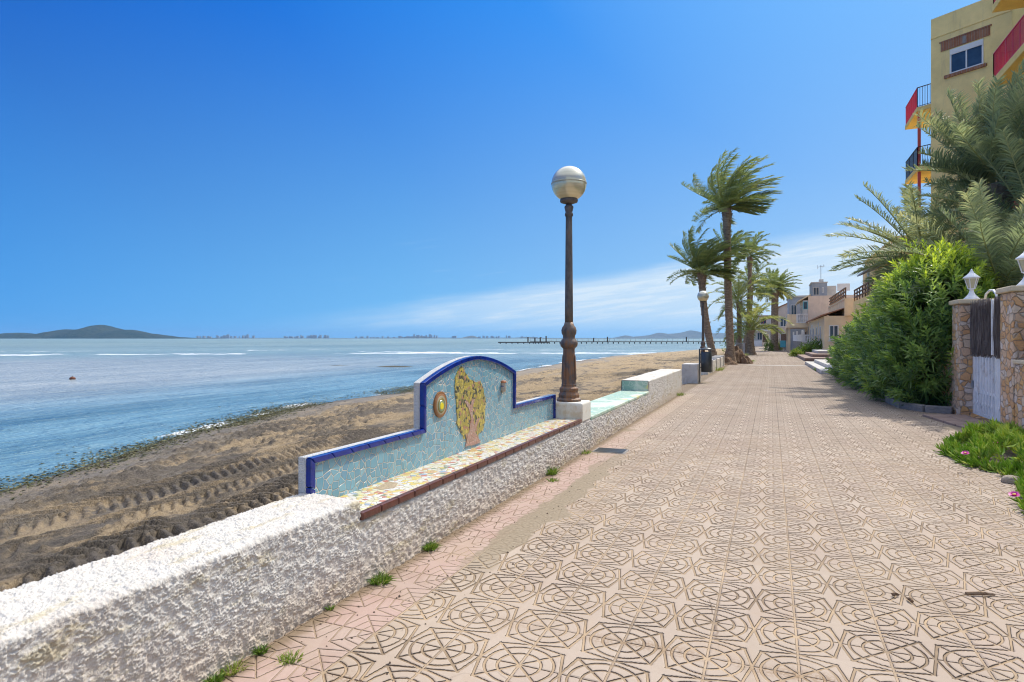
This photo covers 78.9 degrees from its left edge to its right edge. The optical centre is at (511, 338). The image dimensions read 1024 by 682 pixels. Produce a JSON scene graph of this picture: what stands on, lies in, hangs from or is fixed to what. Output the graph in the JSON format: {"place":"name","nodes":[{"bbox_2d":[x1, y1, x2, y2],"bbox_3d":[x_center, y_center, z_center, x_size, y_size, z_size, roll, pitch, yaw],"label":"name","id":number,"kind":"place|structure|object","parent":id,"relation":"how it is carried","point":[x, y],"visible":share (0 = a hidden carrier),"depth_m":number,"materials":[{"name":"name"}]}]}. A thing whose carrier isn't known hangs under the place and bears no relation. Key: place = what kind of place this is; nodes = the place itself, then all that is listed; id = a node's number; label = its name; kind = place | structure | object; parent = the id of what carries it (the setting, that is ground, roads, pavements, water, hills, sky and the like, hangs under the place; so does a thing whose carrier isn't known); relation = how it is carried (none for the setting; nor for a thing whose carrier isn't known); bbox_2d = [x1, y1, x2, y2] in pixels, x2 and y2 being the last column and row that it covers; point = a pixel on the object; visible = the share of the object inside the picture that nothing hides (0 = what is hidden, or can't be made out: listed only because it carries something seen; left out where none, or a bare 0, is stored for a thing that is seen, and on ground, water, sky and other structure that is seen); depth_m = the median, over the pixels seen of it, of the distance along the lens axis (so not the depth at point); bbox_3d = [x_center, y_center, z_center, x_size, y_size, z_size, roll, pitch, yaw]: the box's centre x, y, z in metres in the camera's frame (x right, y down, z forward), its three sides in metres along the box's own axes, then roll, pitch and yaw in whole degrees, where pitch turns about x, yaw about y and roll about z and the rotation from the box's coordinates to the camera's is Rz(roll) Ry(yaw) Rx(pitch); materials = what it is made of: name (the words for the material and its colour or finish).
{"place":"outdoors","nodes":[
{"label":"outdoors","id":0,"kind":"place"},
{"bbox_2d":[0,325,222,338],"bbox_3d":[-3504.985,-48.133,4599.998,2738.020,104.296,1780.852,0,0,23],"label":"hills","id":1,"kind":"structure","parent":0,"point":[99,332],"depth_m":4352.65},
{"bbox_2d":[0,349,725,591],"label":"beach","id":2,"kind":"structure","parent":0,"point":[70,521],"depth_m":8.25,"materials":[{"name":"brown sand"}]},
{"bbox_2d":[0,364,545,499],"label":"seaweed","id":3,"kind":"object","parent":2,"relation":"on","point":[229,425],"visible":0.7,"depth_m":12.09,"materials":[{"name":"brown plant"}]},
{"bbox_2d":[703,222,756,259],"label":"palm tree","id":4,"kind":"object","parent":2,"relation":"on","point":[734,238],"visible":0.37,"depth_m":56.08,"materials":[{"name":"green plant"}]},
{"bbox_2d":[0,338,735,490],"bbox_3d":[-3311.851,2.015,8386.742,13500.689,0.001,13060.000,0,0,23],"label":"sea","id":5,"kind":"structure","parent":0,"point":[117,393],"depth_m":31.99,"materials":[{"name":"liquid"}]},
{"bbox_2d":[498,336,725,343],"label":"pier","id":6,"kind":"structure","parent":5,"relation":"in","point":[540,341],"depth_m":234.10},
{"bbox_2d":[330,365,410,366],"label":"sandbar","id":7,"kind":"structure","parent":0,"point":[379,366],"depth_m":43.84,"materials":[{"name":"beige sand"}]},
{"bbox_2d":[223,336,624,338],"bbox_3d":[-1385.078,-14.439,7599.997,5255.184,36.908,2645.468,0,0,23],"label":"hills","id":8,"kind":"structure","parent":0,"point":[469,337],"depth_m":7339.23,"materials":[{"name":"grey"}]},
{"bbox_2d":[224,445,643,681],"bbox_3d":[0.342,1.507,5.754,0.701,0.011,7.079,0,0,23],"label":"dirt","id":9,"kind":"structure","parent":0,"point":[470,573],"depth_m":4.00,"materials":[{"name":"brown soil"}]},
{"bbox_2d":[0,0,980,337],"label":"sky","id":10,"kind":"structure","parent":0,"point":[178,168],"materials":[{"name":"blue"}]},
{"bbox_2d":[221,346,1023,681],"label":"path","id":11,"kind":"structure","parent":0,"point":[761,386],"depth_m":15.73,"materials":[{"name":"beige tile"}]},
{"bbox_2d":[0,493,360,681],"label":"parapet wall","id":12,"kind":"structure","parent":11,"relation":"on","point":[199,604],"depth_m":2.71,"materials":[{"name":"white paint"}]},
{"bbox_2d":[203,666,227,681],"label":"grass tuft","id":13,"kind":"object","parent":11,"relation":"on","point":[218,677],"visible":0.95,"depth_m":2.74,"materials":[{"name":"green plant"}]},
{"bbox_2d":[217,657,252,675],"bbox_3d":[-1.278,1.503,2.829,0.194,0.054,0.170,0,0,-25],"label":"grass tuft","id":14,"kind":"object","parent":11,"relation":"on","point":[234,668],"visible":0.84,"depth_m":2.83,"materials":[{"name":"green plant"}]},
{"bbox_2d":[250,643,270,655],"bbox_3d":[-1.213,1.498,2.989,0.107,0.038,0.126,0,0,10],"label":"grass tuft","id":15,"kind":"object","parent":11,"relation":"on","point":[257,651],"visible":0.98,"depth_m":2.99,"materials":[{"name":"green plant"}]},
{"bbox_2d":[276,649,303,664],"bbox_3d":[-1.048,1.503,2.930,0.136,0.030,0.160,0,0,-21],"label":"grass tuft","id":16,"kind":"object","parent":11,"relation":"on","point":[283,657],"visible":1,"depth_m":2.93,"materials":[{"name":"green plant"}]},
{"bbox_2d":[366,570,401,585],"bbox_3d":[-0.818,1.488,3.857,0.232,0.059,0.219,0,0,41],"label":"grass tuft","id":17,"kind":"object","parent":11,"relation":"on","point":[379,578],"visible":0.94,"depth_m":3.85,"materials":[{"name":"green plant"}]},
{"bbox_2d":[421,539,440,552],"bbox_3d":[-0.589,1.487,4.470,0.222,0.062,0.206,0,0,23],"label":"grass tuft","id":18,"kind":"object","parent":11,"relation":"on","point":[430,546],"visible":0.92,"depth_m":4.45,"materials":[{"name":"green plant"}]},
{"bbox_2d":[298,356,590,587],"bbox_3d":[-0.129,1.093,6.244,0.479,1.843,5.230,0,0,23],"label":"mosaic bench","id":19,"kind":"object","parent":11,"relation":"on","point":[476,441],"visible":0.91,"depth_m":5.22,"materials":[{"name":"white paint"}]},
{"bbox_2d":[556,400,590,421],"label":"lamp plinth","id":20,"kind":"structure","parent":19,"relation":"on","point":[581,409],"depth_m":8.25,"materials":[{"name":"white concrete"}]},
{"bbox_2d":[551,166,586,401],"bbox_3d":[0.774,-0.745,8.457,0.485,3.191,0.485,0,0,23],"label":"street lamp","id":21,"kind":"object","parent":20,"relation":"on","point":[568,184],"visible":1,"depth_m":8.38,"materials":[{"name":"metal"}]},
{"bbox_2d":[546,466,562,474],"bbox_3d":[0.432,1.472,6.934,0.386,0.090,0.328,0,0,23],"label":"grass tuft","id":22,"kind":"object","parent":11,"relation":"on","point":[553,472],"visible":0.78,"depth_m":6.91,"materials":[{"name":"green plant"}]},
{"bbox_2d":[592,447,628,453],"bbox_3d":[1.329,1.514,8.372,0.440,0.021,0.340,0,0,23],"label":"drain cover","id":23,"kind":"object","parent":11,"relation":"on","point":[611,450],"visible":1,"depth_m":8.34,"materials":[{"name":"metal"}]},
{"bbox_2d":[590,390,648,447],"bbox_3d":[1.671,1.546,10.727,0.597,0.937,4.430,0,0,23],"label":"tiled bench","id":24,"kind":"object","parent":11,"relation":"on","point":[613,413],"visible":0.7,"depth_m":10.29,"materials":[{"name":"white paint"}]},
{"bbox_2d":[621,369,681,411],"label":"parapet wall","id":25,"kind":"structure","parent":11,"relation":"on","point":[662,386],"depth_m":14.01,"materials":[{"name":"white paint"}]},
{"bbox_2d":[682,363,700,383],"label":"concrete block","id":26,"kind":"structure","parent":11,"relation":"on","point":[690,372],"depth_m":21.07,"materials":[{"name":"grey concrete"}]},
{"bbox_2d":[699,347,711,381],"bbox_3d":[6.681,0.912,21.374,0.397,1.205,0.397,0,0,-30],"label":"litter bin","id":27,"kind":"object","parent":11,"relation":"on","point":[706,361],"visible":0.95,"depth_m":21.23,"materials":[{"name":"metal"}]},
{"bbox_2d":[709,355,723,372],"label":"parapet wall","id":28,"kind":"structure","parent":11,"relation":"on","point":[717,361],"depth_m":31.13,"materials":[{"name":"concrete"}]},
{"bbox_2d":[724,354,737,364],"bbox_3d":[12.233,1.274,36.436,2.044,0.722,1.892,0,0,23],"label":"root mound","id":29,"kind":"object","parent":11,"relation":"on","point":[728,360],"visible":0.3,"depth_m":35.95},
{"bbox_2d":[681,148,783,362],"bbox_3d":[13.190,-4.603,37.010,5.713,12.735,5.440,0,0,23],"label":"palm tree","id":30,"kind":"object","parent":11,"relation":"on","point":[729,193],"visible":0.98,"depth_m":36.52,"materials":[{"name":"green plant"}]},
{"bbox_2d":[724,345,743,363],"bbox_3d":[13.695,0.863,38.428,1.555,1.345,2.020,0,0,23],"label":"root mound","id":31,"kind":"object","parent":11,"relation":"on","point":[739,353],"visible":0.34,"depth_m":37.77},
{"bbox_2d":[707,273,778,351],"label":"palm tree","id":32,"kind":"object","parent":11,"relation":"on","point":[736,297],"visible":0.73,"depth_m":59.83,"materials":[{"name":"green plant"}]},
{"bbox_2d":[740,354,752,363],"bbox_3d":[14.134,1.248,37.481,0.766,0.573,0.810,0,0,-4],"label":"earth heap","id":33,"kind":"object","parent":11,"relation":"on","point":[744,359],"visible":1,"depth_m":37.26,"materials":[{"name":"brown soil"}]},
{"bbox_2d":[713,300,793,354],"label":"palm tree","id":34,"kind":"object","parent":11,"relation":"on","point":[750,329],"visible":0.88,"depth_m":57.56,"materials":[{"name":"green plant"}]},
{"bbox_2d":[723,258,784,349],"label":"palm tree","id":35,"kind":"object","parent":11,"relation":"on","point":[745,279],"visible":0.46,"depth_m":65.10,"materials":[{"name":"green plant"}]},
{"bbox_2d":[731,231,780,352],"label":"palm tree","id":36,"kind":"object","parent":11,"relation":"on","point":[752,256],"visible":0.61,"depth_m":61.61,"materials":[{"name":"green plant"}]},
{"bbox_2d":[762,338,774,350],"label":"garden plant","id":37,"kind":"object","parent":11,"relation":"on","point":[767,346],"visible":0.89,"depth_m":74.74,"materials":[{"name":"green plant"}]},
{"bbox_2d":[756,267,802,350],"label":"palm tree","id":38,"kind":"object","parent":11,"relation":"on","point":[781,289],"visible":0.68,"depth_m":75.15,"materials":[{"name":"green plant"}]},
{"bbox_2d":[780,341,785,346],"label":"signboard","id":39,"kind":"object","parent":11,"relation":"on","point":[782,343],"visible":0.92,"depth_m":73.32,"materials":[{"name":"teal paint"}]},
{"bbox_2d":[787,348,803,356],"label":"garden plant","id":40,"kind":"object","parent":11,"relation":"on","point":[796,352],"visible":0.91,"depth_m":50.79,"materials":[{"name":"green plant"}]},
{"bbox_2d":[805,359,830,373],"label":"garden steps","id":41,"kind":"structure","parent":11,"relation":"on","point":[822,364],"depth_m":30.75,"materials":[{"name":"stone"}]},
{"bbox_2d":[878,392,952,413],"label":"kerb","id":42,"kind":"structure","parent":11,"relation":"on","point":[928,408],"depth_m":12.93,"materials":[{"name":"grey concrete"}]},
{"bbox_2d":[933,416,1023,514],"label":"ice plant","id":43,"kind":"object","parent":11,"relation":"on","point":[992,438],"visible":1,"depth_m":7.48,"materials":[{"name":"green plant"}]},
{"bbox_2d":[965,591,994,595],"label":"twig","id":44,"kind":"object","parent":11,"relation":"on","point":[978,593],"visible":1,"depth_m":3.65,"materials":[{"name":"brown wood"}]},
{"bbox_2d":[1001,475,1020,484],"bbox_3d":[5.256,1.484,6.532,0.189,0.091,0.154,0,0,23],"label":"stone","id":45,"kind":"object","parent":11,"relation":"on","point":[1008,479],"visible":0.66,"depth_m":6.50,"materials":[{"name":"grey stone"}]},
{"bbox_2d":[614,330,735,337],"bbox_3d":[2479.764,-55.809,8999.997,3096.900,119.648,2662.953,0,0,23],"label":"hills","id":46,"kind":"structure","parent":0,"point":[691,334],"depth_m":8511.20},
{"bbox_2d":[697,291,708,362],"bbox_3d":[8.112,-0.430,26.410,0.485,3.191,0.485,0,0,23],"label":"street lamp","id":47,"kind":"object","parent":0,"point":[702,296],"visible":0.8,"depth_m":26.34,"materials":[{"name":"metal"}]},
{"bbox_2d":[754,324,770,345],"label":"house","id":48,"kind":"structure","parent":0,"point":[759,338],"depth_m":116.72,"materials":[{"name":"grey paint"}]},
{"bbox_2d":[757,333,761,339],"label":"window","id":49,"kind":"structure","parent":48,"relation":"in","point":[759,336],"depth_m":117.08,"materials":[{"name":"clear glass"}]},
{"bbox_2d":[786,295,807,349],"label":"grey house","id":50,"kind":"structure","parent":0,"point":[792,308],"depth_m":82.94,"materials":[{"name":"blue paint"}]},
{"bbox_2d":[791,305,796,313],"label":"window","id":51,"kind":"structure","parent":50,"relation":"in","point":[793,307],"depth_m":82.91,"materials":[{"name":"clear glass"}]},
{"bbox_2d":[681,348,989,422],"bbox_3d":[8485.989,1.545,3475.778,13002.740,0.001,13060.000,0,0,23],"label":"ground","id":52,"kind":"structure","parent":0,"point":[985,419],"depth_m":11.98,"materials":[{"name":"soil"}]},
{"bbox_2d":[666,225,754,355],"bbox_3d":[11.585,-2.274,36.368,4.867,8.278,4.776,0,0,23],"label":"palm tree","id":53,"kind":"object","parent":52,"relation":"on","point":[704,259],"visible":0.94,"depth_m":35.95,"materials":[{"name":"green plant"}]},
{"bbox_2d":[755,315,770,323],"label":"house","id":54,"kind":"structure","parent":52,"relation":"on","point":[767,320],"depth_m":126.86,"materials":[{"name":"grey paint"}]},
{"bbox_2d":[778,303,786,347],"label":"gabled house","id":55,"kind":"structure","parent":52,"relation":"on","point":[782,311],"depth_m":94.45,"materials":[{"name":"paint"}]},
{"bbox_2d":[780,317,785,326],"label":"window","id":56,"kind":"structure","parent":55,"relation":"in","point":[782,324],"depth_m":94.40,"materials":[{"name":"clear glass"}]},
{"bbox_2d":[793,330,802,350],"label":"front wall","id":57,"kind":"structure","parent":52,"relation":"on","point":[796,340],"depth_m":63.28,"materials":[{"name":"white paint"}]},
{"bbox_2d":[801,331,818,347],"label":"terrace balustrade","id":58,"kind":"object","parent":52,"relation":"on","point":[803,338],"visible":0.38,"depth_m":56.24,"materials":[{"name":"grey paint"}]},
{"bbox_2d":[796,349,830,360],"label":"garden steps","id":59,"kind":"structure","parent":52,"relation":"on","point":[815,354],"depth_m":45.02,"materials":[{"name":"ceramic"}]},
{"bbox_2d":[797,342,817,353],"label":"garden plant","id":60,"kind":"object","parent":59,"relation":"on","point":[809,346],"visible":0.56,"depth_m":51.33,"materials":[{"name":"green plant"}]},
{"bbox_2d":[805,336,822,348],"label":"garden plant","id":61,"kind":"object","parent":59,"relation":"on","point":[819,345],"visible":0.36,"depth_m":53.43,"materials":[{"name":"green plant"}]},
{"bbox_2d":[786,294,861,350],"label":"house","id":62,"kind":"structure","parent":52,"relation":"on","point":[811,307],"depth_m":72.06,"materials":[{"name":"paint"}]},
{"bbox_2d":[803,302,807,308],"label":"window","id":63,"kind":"structure","parent":62,"relation":"in","point":[805,304],"depth_m":72.47,"materials":[{"name":"teal paint"}]},
{"bbox_2d":[809,279,835,295],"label":"roof room","id":64,"kind":"object","parent":62,"relation":"on","point":[820,288],"visible":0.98,"depth_m":73.25,"materials":[{"name":"grey paint"}]},
{"bbox_2d":[813,287,818,294],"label":"window","id":65,"kind":"structure","parent":64,"relation":"in","point":[815,289],"depth_m":73.33,"materials":[{"name":"glass"}]},
{"bbox_2d":[837,283,849,290],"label":"roof canopy","id":66,"kind":"object","parent":62,"relation":"on","point":[842,286],"visible":0.95,"depth_m":71.80,"materials":[{"name":"white"}]},
{"bbox_2d":[806,287,860,349],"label":"peach house","id":67,"kind":"structure","parent":52,"relation":"on","point":[824,327],"depth_m":51.00,"materials":[{"name":"paint"}]},
{"bbox_2d":[828,325,838,340],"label":"window","id":68,"kind":"structure","parent":67,"relation":"in","point":[833,329],"depth_m":50.79,"materials":[{"name":"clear glass"}]},
{"bbox_2d":[824,286,907,388],"bbox_3d":[12.171,-0.005,20.487,3.196,3.723,10.508,0,0,23],"label":"oleander bush","id":69,"kind":"object","parent":52,"relation":"on","point":[844,366],"visible":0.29,"depth_m":19.12,"materials":[{"name":"green plant"}]},
{"bbox_2d":[853,235,921,318],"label":"orange house","id":70,"kind":"structure","parent":52,"relation":"on","point":[865,289],"depth_m":43.66,"materials":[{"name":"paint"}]},
{"bbox_2d":[824,174,985,296],"bbox_3d":[13.083,-1.669,19.549,5.866,6.869,6.077,0,0,23],"label":"palm tree","id":71,"kind":"object","parent":52,"relation":"on","point":[910,202],"visible":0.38,"depth_m":19.58,"materials":[{"name":"green plant"}]},
{"bbox_2d":[849,236,1001,405],"bbox_3d":[9.986,-0.351,14.877,3.337,4.222,5.620,0,0,23],"label":"oleander bush","id":72,"kind":"object","parent":52,"relation":"on","point":[901,363],"visible":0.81,"depth_m":13.71,"materials":[{"name":"green plant"}]},
{"bbox_2d":[930,351,951,406],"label":"garden wall","id":73,"kind":"structure","parent":52,"relation":"on","point":[949,376],"depth_m":12.99,"materials":[{"name":"brown stone"}]},
{"bbox_2d":[865,177,1023,333],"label":"palm tree","id":74,"kind":"object","parent":52,"relation":"on","point":[1002,251],"visible":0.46,"depth_m":13.62,"materials":[{"name":"green plant"}]},
{"bbox_2d":[922,414,984,427],"bbox_3d":[8.017,1.508,11.096,0.813,0.055,2.410,0,0,23],"label":"doorstep","id":75,"kind":"object","parent":52,"relation":"on","point":[959,421],"visible":0.62,"depth_m":11.40,"materials":[{"name":"concrete"}]},
{"bbox_2d":[902,58,1023,279],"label":"palm tree","id":76,"kind":"object","parent":52,"relation":"on","point":[990,111],"visible":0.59,"depth_m":17.49,"materials":[{"name":"green plant"}]},
{"bbox_2d":[905,0,1023,278],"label":"apartment building","id":77,"kind":"structure","parent":52,"relation":"on","point":[978,41],"depth_m":30.69,"materials":[{"name":"beige paint"}]},
{"bbox_2d":[944,39,986,78],"bbox_3d":[22.353,-13.795,30.688,0.130,1.380,1.803,0,0,-33],"label":"window","id":78,"kind":"structure","parent":77,"relation":"in","point":[969,57],"depth_m":30.61,"materials":[{"name":"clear glass"}]},
{"bbox_2d":[909,125,1023,281],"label":"palm tree","id":79,"kind":"object","parent":52,"relation":"on","point":[1015,179],"visible":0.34,"depth_m":16.63,"materials":[{"name":"green plant"}]},
{"bbox_2d":[949,299,990,417],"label":"gate pillar","id":80,"kind":"structure","parent":52,"relation":"on","point":[962,378],"depth_m":12.17,"materials":[{"name":"brown stone"}]},
{"bbox_2d":[963,269,980,298],"bbox_3d":[9.127,-1.073,12.351,0.300,0.615,0.300,0,0,23],"label":"pillar lantern","id":81,"kind":"object","parent":80,"relation":"on","point":[971,278],"visible":0.96,"depth_m":12.30,"materials":[{"name":"white metal"}]},
{"bbox_2d":[970,296,999,420],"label":"garden gate","id":82,"kind":"structure","parent":80,"relation":"attached to","point":[985,337],"depth_m":11.28,"materials":[{"name":"white metal"}]},
{"bbox_2d":[984,289,997,298],"bbox_3d":[9.250,-0.776,12.020,0.044,0.354,0.766,0,0,23],"label":"arched pipe","id":83,"kind":"object","parent":80,"relation":"attached to","point":[987,292],"visible":0.63,"depth_m":12.05,"materials":[{"name":"white metal"}]},
{"bbox_2d":[995,285,1023,422],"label":"gate pillar","id":84,"kind":"structure","parent":52,"relation":"on","point":[1011,323],"depth_m":9.63,"materials":[{"name":"brown stone"}]},
{"bbox_2d":[1015,252,1023,284],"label":"pillar lantern","id":85,"kind":"object","parent":84,"relation":"on","point":[1020,259],"visible":0.88,"depth_m":9.69,"materials":[{"name":"white metal"}]},
{"bbox_2d":[1012,360,1023,428],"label":"garden wall","id":86,"kind":"structure","parent":52,"relation":"on","point":[1019,392],"depth_m":9.30,"materials":[{"name":"beige stone"}]}
]}

